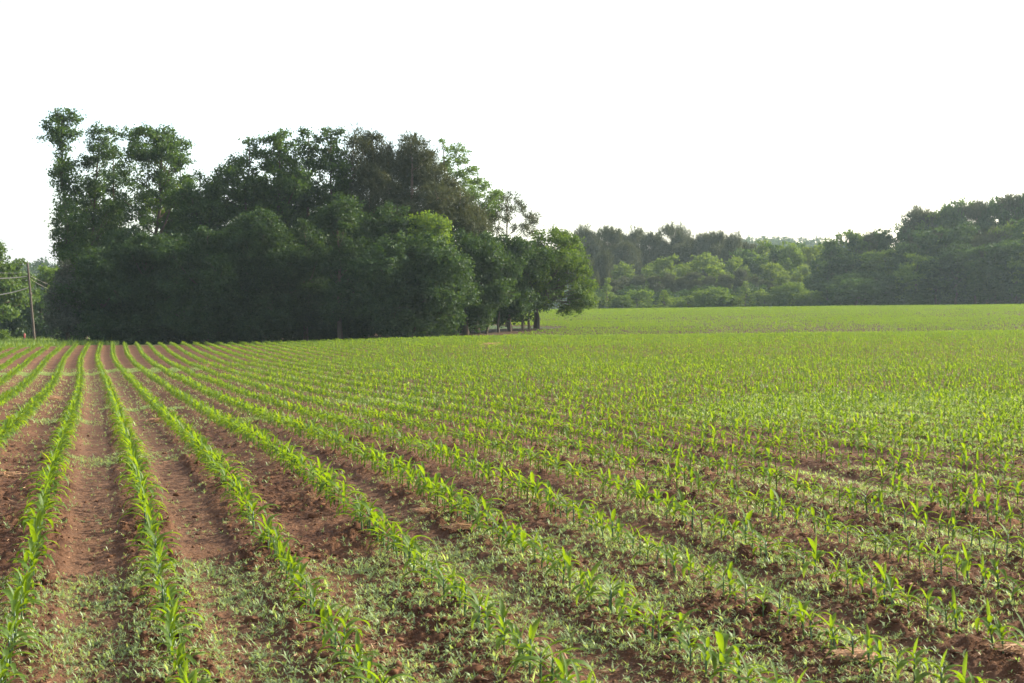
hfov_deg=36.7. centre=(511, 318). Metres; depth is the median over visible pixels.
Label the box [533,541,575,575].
corn plant
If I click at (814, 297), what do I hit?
edge bush
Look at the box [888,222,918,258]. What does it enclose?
woodland tree
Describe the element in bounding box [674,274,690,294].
young pine
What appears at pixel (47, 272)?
roadside tree
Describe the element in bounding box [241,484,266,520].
corn plant
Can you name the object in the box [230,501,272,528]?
corn plant
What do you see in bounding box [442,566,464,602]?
corn plant
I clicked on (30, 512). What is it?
corn plant
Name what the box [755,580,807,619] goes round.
corn plant
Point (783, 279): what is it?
oak tree
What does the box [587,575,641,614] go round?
corn plant
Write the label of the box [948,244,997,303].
woodland tree
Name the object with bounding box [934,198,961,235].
woodland tree
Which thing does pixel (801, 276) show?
oak tree
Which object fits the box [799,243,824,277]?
oak tree
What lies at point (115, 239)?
understory tree
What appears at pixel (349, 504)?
corn plant
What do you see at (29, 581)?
corn plant
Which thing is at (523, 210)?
pine tree
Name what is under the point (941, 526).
corn plant
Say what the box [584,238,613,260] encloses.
pine tree
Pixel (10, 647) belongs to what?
corn plant
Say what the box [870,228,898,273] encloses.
woodland tree
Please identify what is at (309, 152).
leafy tree
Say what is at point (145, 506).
corn plant
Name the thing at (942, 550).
corn plant
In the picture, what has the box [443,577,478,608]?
corn plant
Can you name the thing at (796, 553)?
corn plant
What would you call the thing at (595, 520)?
corn plant
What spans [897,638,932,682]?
corn plant
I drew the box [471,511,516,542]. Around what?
corn plant
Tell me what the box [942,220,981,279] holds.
woodland tree
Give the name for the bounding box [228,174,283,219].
leafy tree
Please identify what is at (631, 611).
corn plant
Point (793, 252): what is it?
oak tree
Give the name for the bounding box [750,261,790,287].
oak tree
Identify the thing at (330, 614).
corn plant
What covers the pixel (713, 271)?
oak tree
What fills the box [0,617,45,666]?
corn plant
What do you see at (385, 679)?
corn plant
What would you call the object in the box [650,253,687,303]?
oak tree
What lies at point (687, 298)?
edge bush
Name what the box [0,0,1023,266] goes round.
sky
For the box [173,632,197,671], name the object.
corn plant
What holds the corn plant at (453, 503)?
on the ground at (206, 545)
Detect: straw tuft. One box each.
[0,471,27,477]
[48,395,70,399]
[141,417,162,422]
[403,507,433,513]
[440,521,476,529]
[824,646,889,662]
[992,641,1023,654]
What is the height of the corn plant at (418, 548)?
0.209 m
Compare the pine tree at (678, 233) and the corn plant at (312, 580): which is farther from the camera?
the pine tree at (678, 233)
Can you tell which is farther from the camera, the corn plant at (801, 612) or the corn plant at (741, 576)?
the corn plant at (741, 576)
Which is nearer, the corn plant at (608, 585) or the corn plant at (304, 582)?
the corn plant at (608, 585)
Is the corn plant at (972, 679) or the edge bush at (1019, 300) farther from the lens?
the edge bush at (1019, 300)
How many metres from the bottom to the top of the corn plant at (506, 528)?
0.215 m
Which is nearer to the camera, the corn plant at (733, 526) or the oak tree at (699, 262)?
the corn plant at (733, 526)
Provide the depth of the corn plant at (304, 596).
8.44 m
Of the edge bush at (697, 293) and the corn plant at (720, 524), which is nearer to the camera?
the corn plant at (720, 524)
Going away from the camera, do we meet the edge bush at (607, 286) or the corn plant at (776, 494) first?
the corn plant at (776, 494)
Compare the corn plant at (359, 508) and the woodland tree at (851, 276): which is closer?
the corn plant at (359, 508)
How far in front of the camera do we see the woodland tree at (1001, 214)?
274.24 m
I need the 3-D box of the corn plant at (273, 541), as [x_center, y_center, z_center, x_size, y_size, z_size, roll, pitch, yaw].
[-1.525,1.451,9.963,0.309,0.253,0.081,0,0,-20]
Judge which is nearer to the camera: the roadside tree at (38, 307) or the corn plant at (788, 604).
the corn plant at (788, 604)
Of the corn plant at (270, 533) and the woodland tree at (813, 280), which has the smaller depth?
the corn plant at (270, 533)
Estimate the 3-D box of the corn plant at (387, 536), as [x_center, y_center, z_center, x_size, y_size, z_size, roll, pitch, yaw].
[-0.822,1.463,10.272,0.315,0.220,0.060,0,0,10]
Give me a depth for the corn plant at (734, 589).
8.47 m
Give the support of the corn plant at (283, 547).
on the ground at (206, 545)
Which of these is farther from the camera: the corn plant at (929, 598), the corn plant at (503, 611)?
the corn plant at (929, 598)
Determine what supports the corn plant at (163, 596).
on the ground at (206, 545)
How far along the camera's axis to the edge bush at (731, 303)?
263.13 m
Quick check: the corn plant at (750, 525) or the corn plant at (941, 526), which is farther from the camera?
the corn plant at (941, 526)
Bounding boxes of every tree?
[0,239,40,322]
[0,301,31,338]
[16,291,57,339]
[32,105,97,274]
[32,263,57,294]
[38,258,85,341]
[46,219,103,338]
[46,244,140,344]
[68,137,136,241]
[69,119,125,339]
[77,224,151,344]
[106,231,192,344]
[107,121,197,235]
[124,150,198,238]
[136,155,184,232]
[151,224,246,343]
[163,227,197,344]
[169,169,227,237]
[199,137,266,230]
[212,221,243,343]
[214,195,237,228]
[217,205,314,343]
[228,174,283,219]
[243,126,316,340]
[272,126,329,233]
[274,173,315,338]
[276,218,333,340]
[283,206,350,340]
[305,124,354,214]
[309,191,381,340]
[341,121,371,204]
[341,126,409,335]
[342,228,485,338]
[343,210,375,338]
[348,200,417,337]
[383,128,469,229]
[404,210,461,334]
[430,222,478,330]
[436,135,506,232]
[440,182,496,330]
[443,229,529,333]
[462,262,487,334]
[478,264,505,333]
[484,190,542,326]
[489,232,557,330]
[492,261,510,332]
[504,257,528,331]
[521,279,544,328]
[525,224,600,328]
[527,274,543,328]
[531,235,559,327]
[561,228,581,285]
[573,221,597,257]
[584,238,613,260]
[593,222,624,276]
[610,261,638,281]
[614,240,644,281]
[617,233,630,253]
[628,224,644,248]
[637,228,663,283]
[641,264,657,301]
[650,220,693,269]
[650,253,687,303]
[671,240,703,272]
[675,260,694,275]
[680,251,725,288]
[685,233,699,257]
[692,229,720,254]
[697,239,722,281]
[704,263,735,294]
[710,228,727,252]
[717,229,743,271]
[723,243,742,262]
[723,247,761,279]
[724,255,751,304]
[742,240,756,252]
[747,237,770,268]
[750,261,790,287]
[751,250,767,264]
[752,242,791,280]
[775,241,806,283]
[776,273,794,286]
[791,264,810,282]
[795,241,809,257]
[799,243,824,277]
[802,260,851,290]
[809,237,842,271]
[809,281,858,303]
[817,251,865,279]
[822,229,862,263]
[830,273,865,304]
[831,229,877,272]
[854,231,885,269]
[857,247,899,277]
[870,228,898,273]
[878,241,922,273]
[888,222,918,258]
[890,252,936,300]
[899,212,928,261]
[901,205,944,247]
[909,228,946,264]
[912,255,959,304]
[915,204,952,252]
[922,225,969,280]
[929,241,980,303]
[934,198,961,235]
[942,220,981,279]
[945,196,980,245]
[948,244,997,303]
[954,195,991,235]
[964,225,1011,303]
[964,242,1017,303]
[974,206,996,233]
[981,221,1023,265]
[985,238,1023,302]
[986,194,1014,228]
[994,191,1023,236]
[1000,218,1023,301]
[1007,232,1023,298]
[1009,192,1023,221]
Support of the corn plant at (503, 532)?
on the ground at (206, 545)
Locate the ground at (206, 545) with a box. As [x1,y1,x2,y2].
[0,291,1023,682]
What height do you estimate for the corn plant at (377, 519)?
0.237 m
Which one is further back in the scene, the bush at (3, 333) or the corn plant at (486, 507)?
the bush at (3, 333)
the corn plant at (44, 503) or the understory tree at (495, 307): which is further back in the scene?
the understory tree at (495, 307)
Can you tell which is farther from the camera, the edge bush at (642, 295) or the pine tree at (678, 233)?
the pine tree at (678, 233)
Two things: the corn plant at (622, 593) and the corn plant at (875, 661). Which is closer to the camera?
the corn plant at (875, 661)
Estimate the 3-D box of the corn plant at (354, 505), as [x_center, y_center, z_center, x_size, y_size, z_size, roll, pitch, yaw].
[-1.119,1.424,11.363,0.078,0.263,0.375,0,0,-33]
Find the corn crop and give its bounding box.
[0,303,1023,682]
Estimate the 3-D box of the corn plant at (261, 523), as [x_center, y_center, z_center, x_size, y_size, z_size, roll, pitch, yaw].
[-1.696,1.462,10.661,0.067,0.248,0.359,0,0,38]
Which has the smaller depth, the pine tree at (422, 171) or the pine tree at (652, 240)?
the pine tree at (422, 171)
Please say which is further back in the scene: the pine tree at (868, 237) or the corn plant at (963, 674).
the pine tree at (868, 237)
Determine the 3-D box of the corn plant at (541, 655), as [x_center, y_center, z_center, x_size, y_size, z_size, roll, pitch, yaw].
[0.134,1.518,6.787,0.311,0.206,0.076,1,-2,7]
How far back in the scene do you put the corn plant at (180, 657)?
6.79 m
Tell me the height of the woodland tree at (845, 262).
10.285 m
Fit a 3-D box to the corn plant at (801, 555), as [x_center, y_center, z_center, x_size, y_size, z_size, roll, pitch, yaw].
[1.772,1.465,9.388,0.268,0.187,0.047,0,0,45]
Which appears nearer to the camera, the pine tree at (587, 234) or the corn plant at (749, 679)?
the corn plant at (749, 679)
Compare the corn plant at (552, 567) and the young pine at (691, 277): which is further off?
the young pine at (691, 277)
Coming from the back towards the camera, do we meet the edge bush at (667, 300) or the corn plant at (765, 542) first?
the edge bush at (667, 300)
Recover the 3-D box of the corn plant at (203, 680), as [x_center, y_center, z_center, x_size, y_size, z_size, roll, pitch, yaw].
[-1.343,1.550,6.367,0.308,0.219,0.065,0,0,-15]
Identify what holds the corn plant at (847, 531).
on the ground at (206, 545)
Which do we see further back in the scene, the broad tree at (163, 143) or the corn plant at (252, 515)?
the broad tree at (163, 143)
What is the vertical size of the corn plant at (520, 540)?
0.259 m
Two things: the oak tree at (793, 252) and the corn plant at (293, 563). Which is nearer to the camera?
the corn plant at (293, 563)
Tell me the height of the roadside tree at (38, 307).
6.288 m
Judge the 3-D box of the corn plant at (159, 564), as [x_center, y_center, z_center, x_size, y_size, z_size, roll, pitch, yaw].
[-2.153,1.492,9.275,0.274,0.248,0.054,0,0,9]
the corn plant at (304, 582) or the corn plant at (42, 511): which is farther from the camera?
the corn plant at (42, 511)
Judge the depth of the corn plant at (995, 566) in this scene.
8.74 m
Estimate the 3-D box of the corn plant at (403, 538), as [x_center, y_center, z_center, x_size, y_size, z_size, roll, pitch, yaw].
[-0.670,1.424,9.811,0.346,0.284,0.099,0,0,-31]
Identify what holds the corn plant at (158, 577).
on the ground at (206, 545)
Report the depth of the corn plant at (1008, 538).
9.99 m
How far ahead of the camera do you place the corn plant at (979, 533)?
10.26 m
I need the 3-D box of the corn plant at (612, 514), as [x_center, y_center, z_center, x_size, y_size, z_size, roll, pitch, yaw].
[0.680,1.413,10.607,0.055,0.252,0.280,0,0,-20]
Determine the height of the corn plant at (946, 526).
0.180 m
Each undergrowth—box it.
[55,276,453,344]
[564,280,984,307]
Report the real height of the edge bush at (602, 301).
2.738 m
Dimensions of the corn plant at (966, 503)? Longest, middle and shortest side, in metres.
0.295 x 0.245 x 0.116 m
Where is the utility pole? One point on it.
(31, 308)
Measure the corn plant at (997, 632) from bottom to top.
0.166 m
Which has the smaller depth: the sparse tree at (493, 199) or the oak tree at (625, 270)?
the sparse tree at (493, 199)
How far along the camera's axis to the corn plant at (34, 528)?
10.30 m
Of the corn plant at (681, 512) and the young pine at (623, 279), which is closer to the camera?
the corn plant at (681, 512)
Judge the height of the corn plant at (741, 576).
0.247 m
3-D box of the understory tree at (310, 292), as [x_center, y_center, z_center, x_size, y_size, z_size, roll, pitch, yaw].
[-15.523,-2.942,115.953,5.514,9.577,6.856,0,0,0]
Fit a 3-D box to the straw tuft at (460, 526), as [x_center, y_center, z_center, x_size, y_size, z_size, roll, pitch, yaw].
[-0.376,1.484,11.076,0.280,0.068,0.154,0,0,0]
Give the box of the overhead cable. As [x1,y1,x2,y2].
[0,287,27,294]
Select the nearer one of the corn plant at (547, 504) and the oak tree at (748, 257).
the corn plant at (547, 504)
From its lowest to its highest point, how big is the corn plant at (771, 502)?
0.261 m
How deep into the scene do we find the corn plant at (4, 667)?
6.75 m
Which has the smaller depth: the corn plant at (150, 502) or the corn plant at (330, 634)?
the corn plant at (330, 634)
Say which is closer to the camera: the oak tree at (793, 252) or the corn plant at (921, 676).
the corn plant at (921, 676)
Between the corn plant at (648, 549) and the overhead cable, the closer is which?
the corn plant at (648, 549)
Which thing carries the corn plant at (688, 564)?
on the ground at (206, 545)
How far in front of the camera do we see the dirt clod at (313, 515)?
12.09 m
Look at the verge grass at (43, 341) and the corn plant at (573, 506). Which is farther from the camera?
the verge grass at (43, 341)
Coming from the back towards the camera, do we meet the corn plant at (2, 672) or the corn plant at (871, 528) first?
the corn plant at (871, 528)
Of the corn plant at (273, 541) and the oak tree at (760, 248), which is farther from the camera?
the oak tree at (760, 248)
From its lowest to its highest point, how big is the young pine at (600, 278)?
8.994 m
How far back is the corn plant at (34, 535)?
9.93 m
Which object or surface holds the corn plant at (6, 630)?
on the ground at (206, 545)
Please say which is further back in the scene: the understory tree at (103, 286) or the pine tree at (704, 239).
the pine tree at (704, 239)
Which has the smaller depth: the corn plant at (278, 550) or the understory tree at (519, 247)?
the corn plant at (278, 550)
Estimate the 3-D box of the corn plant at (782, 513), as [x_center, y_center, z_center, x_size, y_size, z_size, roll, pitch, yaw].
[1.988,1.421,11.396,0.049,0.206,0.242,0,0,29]
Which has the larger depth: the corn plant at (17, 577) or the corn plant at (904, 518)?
the corn plant at (904, 518)
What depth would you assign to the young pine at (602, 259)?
283.47 m
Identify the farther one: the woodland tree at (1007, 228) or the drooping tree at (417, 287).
the woodland tree at (1007, 228)
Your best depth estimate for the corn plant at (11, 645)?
7.22 m
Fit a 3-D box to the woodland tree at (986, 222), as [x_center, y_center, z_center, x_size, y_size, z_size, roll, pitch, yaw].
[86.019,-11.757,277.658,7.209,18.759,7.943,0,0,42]
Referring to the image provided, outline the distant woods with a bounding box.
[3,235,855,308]
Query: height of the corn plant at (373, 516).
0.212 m
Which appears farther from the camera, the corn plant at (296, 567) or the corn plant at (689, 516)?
the corn plant at (689, 516)
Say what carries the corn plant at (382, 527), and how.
on the ground at (206, 545)
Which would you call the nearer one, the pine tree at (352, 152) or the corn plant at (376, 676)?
the corn plant at (376, 676)
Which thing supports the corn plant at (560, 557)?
on the ground at (206, 545)
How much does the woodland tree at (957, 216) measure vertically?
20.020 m
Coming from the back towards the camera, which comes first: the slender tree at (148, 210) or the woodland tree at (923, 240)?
the woodland tree at (923, 240)
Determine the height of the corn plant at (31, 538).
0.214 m
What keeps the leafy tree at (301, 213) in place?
on the ground at (206, 545)
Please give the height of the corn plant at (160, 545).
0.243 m
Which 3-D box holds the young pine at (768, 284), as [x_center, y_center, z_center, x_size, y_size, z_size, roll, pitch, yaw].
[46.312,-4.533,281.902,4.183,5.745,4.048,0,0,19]
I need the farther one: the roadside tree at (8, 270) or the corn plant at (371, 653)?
the roadside tree at (8, 270)
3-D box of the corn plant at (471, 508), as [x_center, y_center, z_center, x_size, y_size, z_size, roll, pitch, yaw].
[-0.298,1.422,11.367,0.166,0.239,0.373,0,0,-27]
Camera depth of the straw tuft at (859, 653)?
7.17 m
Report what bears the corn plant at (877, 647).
on the ground at (206, 545)
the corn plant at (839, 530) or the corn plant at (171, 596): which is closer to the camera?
the corn plant at (171, 596)
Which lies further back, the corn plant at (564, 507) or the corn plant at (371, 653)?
the corn plant at (564, 507)
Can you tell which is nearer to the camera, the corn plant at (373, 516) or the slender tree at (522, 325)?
the corn plant at (373, 516)
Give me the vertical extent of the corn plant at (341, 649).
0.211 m
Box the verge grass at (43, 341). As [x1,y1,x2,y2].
[0,336,118,346]
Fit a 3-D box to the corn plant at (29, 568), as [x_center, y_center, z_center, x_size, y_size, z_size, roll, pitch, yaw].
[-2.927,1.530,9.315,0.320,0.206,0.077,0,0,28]
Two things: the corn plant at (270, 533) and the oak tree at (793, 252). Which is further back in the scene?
the oak tree at (793, 252)
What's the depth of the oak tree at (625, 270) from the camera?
296.50 m
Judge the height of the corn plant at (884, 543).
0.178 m
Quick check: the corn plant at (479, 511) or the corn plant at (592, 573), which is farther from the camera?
the corn plant at (479, 511)
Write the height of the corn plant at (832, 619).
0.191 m
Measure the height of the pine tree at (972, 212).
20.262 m
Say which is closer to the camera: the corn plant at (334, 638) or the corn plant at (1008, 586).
the corn plant at (334, 638)
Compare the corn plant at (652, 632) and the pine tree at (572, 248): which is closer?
the corn plant at (652, 632)
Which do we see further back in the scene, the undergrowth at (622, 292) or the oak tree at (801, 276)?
the oak tree at (801, 276)
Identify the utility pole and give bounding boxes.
[24,262,35,339]
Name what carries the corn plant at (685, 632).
on the ground at (206, 545)
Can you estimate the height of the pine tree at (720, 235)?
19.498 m
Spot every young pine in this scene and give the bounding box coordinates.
[578,257,602,287]
[592,248,614,307]
[594,268,607,291]
[606,280,622,294]
[616,275,631,293]
[625,274,645,290]
[646,274,665,294]
[660,273,678,293]
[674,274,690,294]
[683,271,701,293]
[701,275,716,290]
[714,273,733,293]
[732,269,748,291]
[745,275,758,295]
[756,279,774,293]
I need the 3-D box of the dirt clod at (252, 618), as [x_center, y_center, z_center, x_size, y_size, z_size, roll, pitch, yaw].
[-1.428,1.651,8.462,0.082,0.048,0.062,0,0,6]
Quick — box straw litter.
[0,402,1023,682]
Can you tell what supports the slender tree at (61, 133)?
on the ground at (206, 545)
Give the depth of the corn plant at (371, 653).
7.00 m
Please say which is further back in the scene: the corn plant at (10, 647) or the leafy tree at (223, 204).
the leafy tree at (223, 204)
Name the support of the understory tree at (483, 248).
on the ground at (206, 545)
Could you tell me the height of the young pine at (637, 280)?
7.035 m
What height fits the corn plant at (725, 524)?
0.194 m
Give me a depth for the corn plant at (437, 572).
8.76 m
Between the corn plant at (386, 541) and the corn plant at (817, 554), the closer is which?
the corn plant at (817, 554)
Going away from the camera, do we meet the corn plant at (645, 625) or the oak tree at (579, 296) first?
the corn plant at (645, 625)
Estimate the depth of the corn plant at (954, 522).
10.59 m
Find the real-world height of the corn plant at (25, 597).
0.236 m
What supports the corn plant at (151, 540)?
on the ground at (206, 545)
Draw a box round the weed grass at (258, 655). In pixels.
[0,357,1023,682]
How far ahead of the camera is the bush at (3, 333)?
139.72 m
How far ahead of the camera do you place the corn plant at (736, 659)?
6.63 m
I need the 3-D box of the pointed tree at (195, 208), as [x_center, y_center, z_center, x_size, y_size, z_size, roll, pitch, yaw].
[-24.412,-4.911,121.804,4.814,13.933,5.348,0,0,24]
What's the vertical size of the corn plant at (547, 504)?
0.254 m
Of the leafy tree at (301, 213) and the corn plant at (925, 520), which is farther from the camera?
the leafy tree at (301, 213)
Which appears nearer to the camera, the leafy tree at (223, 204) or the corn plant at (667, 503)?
the corn plant at (667, 503)
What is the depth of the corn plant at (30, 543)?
9.68 m
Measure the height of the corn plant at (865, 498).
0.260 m
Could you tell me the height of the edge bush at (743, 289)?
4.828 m
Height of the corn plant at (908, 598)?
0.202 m
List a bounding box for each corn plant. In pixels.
[0,567,44,594]
[0,568,39,607]
[0,574,33,595]
[0,582,42,607]
[0,586,47,620]
[0,615,39,648]
[0,615,44,652]
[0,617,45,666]
[0,620,37,646]
[0,638,32,661]
[0,642,34,676]
[0,649,26,682]
[0,655,9,681]
[0,663,28,682]
[4,600,20,630]
[5,566,31,584]
[7,556,42,577]
[8,540,54,573]
[8,598,38,640]
[14,506,61,531]
[14,531,59,551]
[14,579,37,615]
[18,506,57,534]
[18,529,46,560]
[19,492,67,523]
[20,536,40,566]
[21,494,62,530]
[21,543,46,575]
[21,549,32,576]
[22,505,54,544]
[25,519,59,541]
[27,512,43,550]
[31,496,59,517]
[40,507,44,524]
[117,492,162,532]
[124,495,167,522]
[125,524,176,562]
[125,526,181,561]
[128,546,178,575]
[129,495,162,520]
[129,575,192,612]
[131,554,177,580]
[132,510,168,543]
[133,501,159,522]
[133,540,172,574]
[134,548,176,581]
[137,513,160,549]
[137,536,167,566]
[138,533,160,554]
[138,575,185,602]
[139,519,161,548]
[140,511,162,532]
[140,559,184,585]
[140,597,204,637]
[143,570,161,594]
[146,504,151,523]
[147,598,196,624]
[148,577,179,605]
[148,585,176,620]
[150,591,186,618]
[150,604,185,632]
[150,619,192,654]
[152,640,212,672]
[157,635,176,663]
[165,659,213,682]
[166,607,190,638]
[166,658,210,682]
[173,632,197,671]
[176,640,193,681]
[185,672,215,682]
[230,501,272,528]
[235,500,263,526]
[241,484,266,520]
[241,498,279,528]
[242,523,280,542]
[247,513,287,541]
[251,524,298,559]
[253,520,283,552]
[259,516,273,549]
[263,526,288,548]
[264,539,289,572]
[265,524,290,553]
[270,553,309,584]
[275,547,301,581]
[276,540,285,568]
[276,561,308,596]
[284,574,334,613]
[284,583,329,609]
[286,565,316,593]
[286,572,329,594]
[289,554,302,586]
[298,602,359,646]
[299,581,326,619]
[310,616,363,653]
[316,627,363,666]
[320,601,343,639]
[323,609,370,656]
[326,651,386,681]
[331,644,383,669]
[333,498,381,529]
[335,491,373,521]
[339,667,417,682]
[340,656,376,682]
[345,496,370,522]
[349,499,383,531]
[351,496,368,522]
[352,501,387,528]
[353,668,401,682]
[354,631,367,674]
[357,515,406,548]
[358,511,384,533]
[364,511,384,539]
[366,514,396,541]
[369,519,405,553]
[370,527,410,550]
[380,522,406,557]
[381,521,432,560]
[385,534,432,568]
[397,535,422,564]
[401,548,451,581]
[404,541,419,572]
[407,544,442,576]
[411,557,455,586]
[419,558,463,593]
[425,565,467,599]
[434,575,491,616]
[440,492,472,515]
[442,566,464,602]
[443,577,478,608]
[448,488,472,518]
[449,493,495,520]
[451,491,505,526]
[451,494,476,525]
[454,589,505,621]
[458,584,499,626]
[465,503,494,529]
[471,496,498,531]
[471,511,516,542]
[471,593,498,633]
[472,510,502,540]
[482,511,521,543]
[488,598,515,642]
[489,614,514,654]
[490,520,520,549]
[493,622,555,668]
[500,524,540,555]
[505,640,595,681]
[506,532,541,553]
[506,624,528,664]
[507,521,527,552]
[508,640,574,682]
[513,531,556,560]
[514,617,540,674]
[523,536,566,567]
[529,548,557,568]
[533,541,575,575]
[537,493,578,517]
[539,555,578,577]
[541,652,586,682]
[545,546,579,584]
[546,487,572,516]
[553,651,587,678]
[554,490,597,522]
[554,494,584,521]
[560,551,588,587]
[564,497,594,526]
[570,560,610,595]
[571,505,604,525]
[571,505,607,532]
[576,576,601,604]
[579,508,609,535]
[580,568,588,594]
[585,574,636,610]
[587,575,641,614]
[588,509,610,538]
[605,508,621,539]
[606,525,641,547]
[614,518,627,541]
[614,580,634,621]
[615,607,668,635]
[616,596,647,628]
[617,525,658,550]
[620,527,656,555]
[623,601,684,641]
[627,604,693,644]
[633,535,661,561]
[640,536,677,561]
[647,493,677,518]
[650,541,685,565]
[660,543,682,574]
[661,619,712,658]
[664,493,716,530]
[664,496,677,518]
[666,634,716,667]
[667,489,691,521]
[667,609,698,650]
[674,503,691,524]
[679,504,718,531]
[680,563,721,587]
[682,547,694,579]
[688,635,720,676]
[695,560,724,585]
[700,563,737,593]
[702,510,728,534]
[709,623,747,682]
[710,513,735,536]
[711,515,736,540]
[711,645,768,682]
[712,651,779,682]
[715,578,756,600]
[722,520,743,545]
[727,561,741,597]
[727,567,773,606]
[731,507,759,544]
[731,666,791,682]
[740,492,777,515]
[741,519,762,547]
[743,530,778,557]
[743,589,769,616]
[744,529,791,559]
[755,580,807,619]
[758,486,795,520]
[761,538,798,560]
[769,597,805,627]
[770,487,777,516]
[774,497,786,523]
[779,536,818,567]
[782,608,831,639]
[787,501,809,525]
[789,547,823,568]
[790,600,812,635]
[803,514,846,535]
[803,535,833,577]
[803,612,865,649]
[810,505,819,531]
[817,612,838,648]
[821,520,856,538]
[821,623,887,664]
[823,510,832,538]
[828,523,863,545]
[829,559,851,582]
[831,559,863,588]
[842,485,891,512]
[845,525,878,545]
[848,562,890,599]
[852,567,877,594]
[855,526,898,552]
[861,623,873,667]
[861,636,882,673]
[865,493,879,511]
[865,532,908,553]
[869,645,927,682]
[870,533,909,558]
[873,561,903,603]
[877,489,886,520]
[878,573,904,608]
[882,498,924,524]
[887,582,923,614]
[888,530,927,563]
[894,588,941,620]
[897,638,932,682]
[906,500,938,528]
[906,538,930,566]
[909,541,958,569]
[912,513,927,532]
[913,543,961,574]
[916,650,961,682]
[921,512,951,536]
[922,596,970,627]
[931,518,964,539]
[934,551,977,581]
[946,652,982,682]
[949,586,962,632]
[951,510,962,541]
[953,671,998,682]
[954,486,977,514]
[955,521,992,545]
[961,543,971,582]
[962,517,1001,546]
[973,489,982,516]
[973,527,1019,552]
[975,598,1008,645]
[978,553,990,587]
[979,492,997,520]
[985,559,1018,591]
[987,619,1021,653]
[991,577,1022,597]
[992,496,1000,520]
[992,521,1023,554]
[993,611,1023,647]
[1000,540,1023,557]
[1005,500,1013,526]
[1005,508,1023,528]
[1010,569,1023,602]
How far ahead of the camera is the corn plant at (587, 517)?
10.95 m
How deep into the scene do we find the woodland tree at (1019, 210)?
272.75 m
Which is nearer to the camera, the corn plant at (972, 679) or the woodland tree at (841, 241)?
the corn plant at (972, 679)
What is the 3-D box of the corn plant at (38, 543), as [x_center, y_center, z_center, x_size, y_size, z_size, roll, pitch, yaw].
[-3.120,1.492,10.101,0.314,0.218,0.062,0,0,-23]
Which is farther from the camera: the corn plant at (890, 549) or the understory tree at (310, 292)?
the understory tree at (310, 292)
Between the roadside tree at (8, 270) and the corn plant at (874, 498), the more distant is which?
the roadside tree at (8, 270)
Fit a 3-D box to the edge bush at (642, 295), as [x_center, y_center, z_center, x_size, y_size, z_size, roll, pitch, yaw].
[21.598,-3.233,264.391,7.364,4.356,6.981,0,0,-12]
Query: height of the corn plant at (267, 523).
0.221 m
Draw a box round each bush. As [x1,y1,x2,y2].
[0,327,12,340]
[583,292,599,308]
[597,296,609,308]
[598,277,620,308]
[608,295,634,308]
[623,288,655,307]
[653,290,675,307]
[665,296,686,307]
[681,295,697,307]
[689,287,733,307]
[691,288,715,307]
[719,295,744,306]
[734,281,755,306]
[753,288,778,306]
[767,286,793,305]
[774,282,810,305]
[793,289,826,305]
[816,283,836,305]
[822,278,886,305]
[864,280,912,305]
[891,283,935,305]
[926,284,960,304]
[945,295,984,304]
[981,297,1000,304]
[997,293,1023,303]
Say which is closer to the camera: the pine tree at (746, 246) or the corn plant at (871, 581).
the corn plant at (871, 581)
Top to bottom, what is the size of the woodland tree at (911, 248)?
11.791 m
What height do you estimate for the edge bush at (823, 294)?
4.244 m
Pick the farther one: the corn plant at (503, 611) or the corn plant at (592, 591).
the corn plant at (592, 591)
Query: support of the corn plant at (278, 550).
on the ground at (206, 545)
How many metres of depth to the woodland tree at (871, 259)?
271.67 m
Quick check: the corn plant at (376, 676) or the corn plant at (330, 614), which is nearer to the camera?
the corn plant at (376, 676)
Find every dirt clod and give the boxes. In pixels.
[244,615,258,622]
[308,512,319,517]
[401,591,411,599]
[465,663,485,675]
[694,540,702,545]
[860,588,876,598]
[886,597,896,605]
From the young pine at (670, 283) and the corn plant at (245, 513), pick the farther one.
the young pine at (670, 283)
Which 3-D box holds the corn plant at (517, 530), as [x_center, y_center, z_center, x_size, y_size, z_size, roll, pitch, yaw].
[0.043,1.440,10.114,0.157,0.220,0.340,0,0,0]
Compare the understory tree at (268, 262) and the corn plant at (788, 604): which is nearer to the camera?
the corn plant at (788, 604)
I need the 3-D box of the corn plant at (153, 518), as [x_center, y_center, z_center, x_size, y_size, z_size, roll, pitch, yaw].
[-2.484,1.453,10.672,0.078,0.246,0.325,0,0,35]
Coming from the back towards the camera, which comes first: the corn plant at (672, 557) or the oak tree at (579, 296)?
the oak tree at (579, 296)
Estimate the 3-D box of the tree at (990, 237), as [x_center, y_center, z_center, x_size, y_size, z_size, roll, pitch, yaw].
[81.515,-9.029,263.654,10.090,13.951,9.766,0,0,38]
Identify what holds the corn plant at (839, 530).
on the ground at (206, 545)
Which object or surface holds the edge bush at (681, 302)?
on the ground at (206, 545)
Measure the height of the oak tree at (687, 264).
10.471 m
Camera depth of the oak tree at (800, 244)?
313.77 m
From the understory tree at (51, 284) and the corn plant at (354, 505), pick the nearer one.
the corn plant at (354, 505)
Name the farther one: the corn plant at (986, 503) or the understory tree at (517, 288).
the understory tree at (517, 288)
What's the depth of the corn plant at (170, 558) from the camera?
9.52 m
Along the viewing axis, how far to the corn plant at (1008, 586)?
8.57 m
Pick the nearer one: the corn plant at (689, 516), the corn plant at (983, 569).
the corn plant at (983, 569)
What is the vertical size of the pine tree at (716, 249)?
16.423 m
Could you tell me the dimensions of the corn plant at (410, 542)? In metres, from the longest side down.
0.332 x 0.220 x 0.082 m
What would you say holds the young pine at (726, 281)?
on the ground at (206, 545)
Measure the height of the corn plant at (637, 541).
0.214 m
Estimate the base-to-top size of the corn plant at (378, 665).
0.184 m

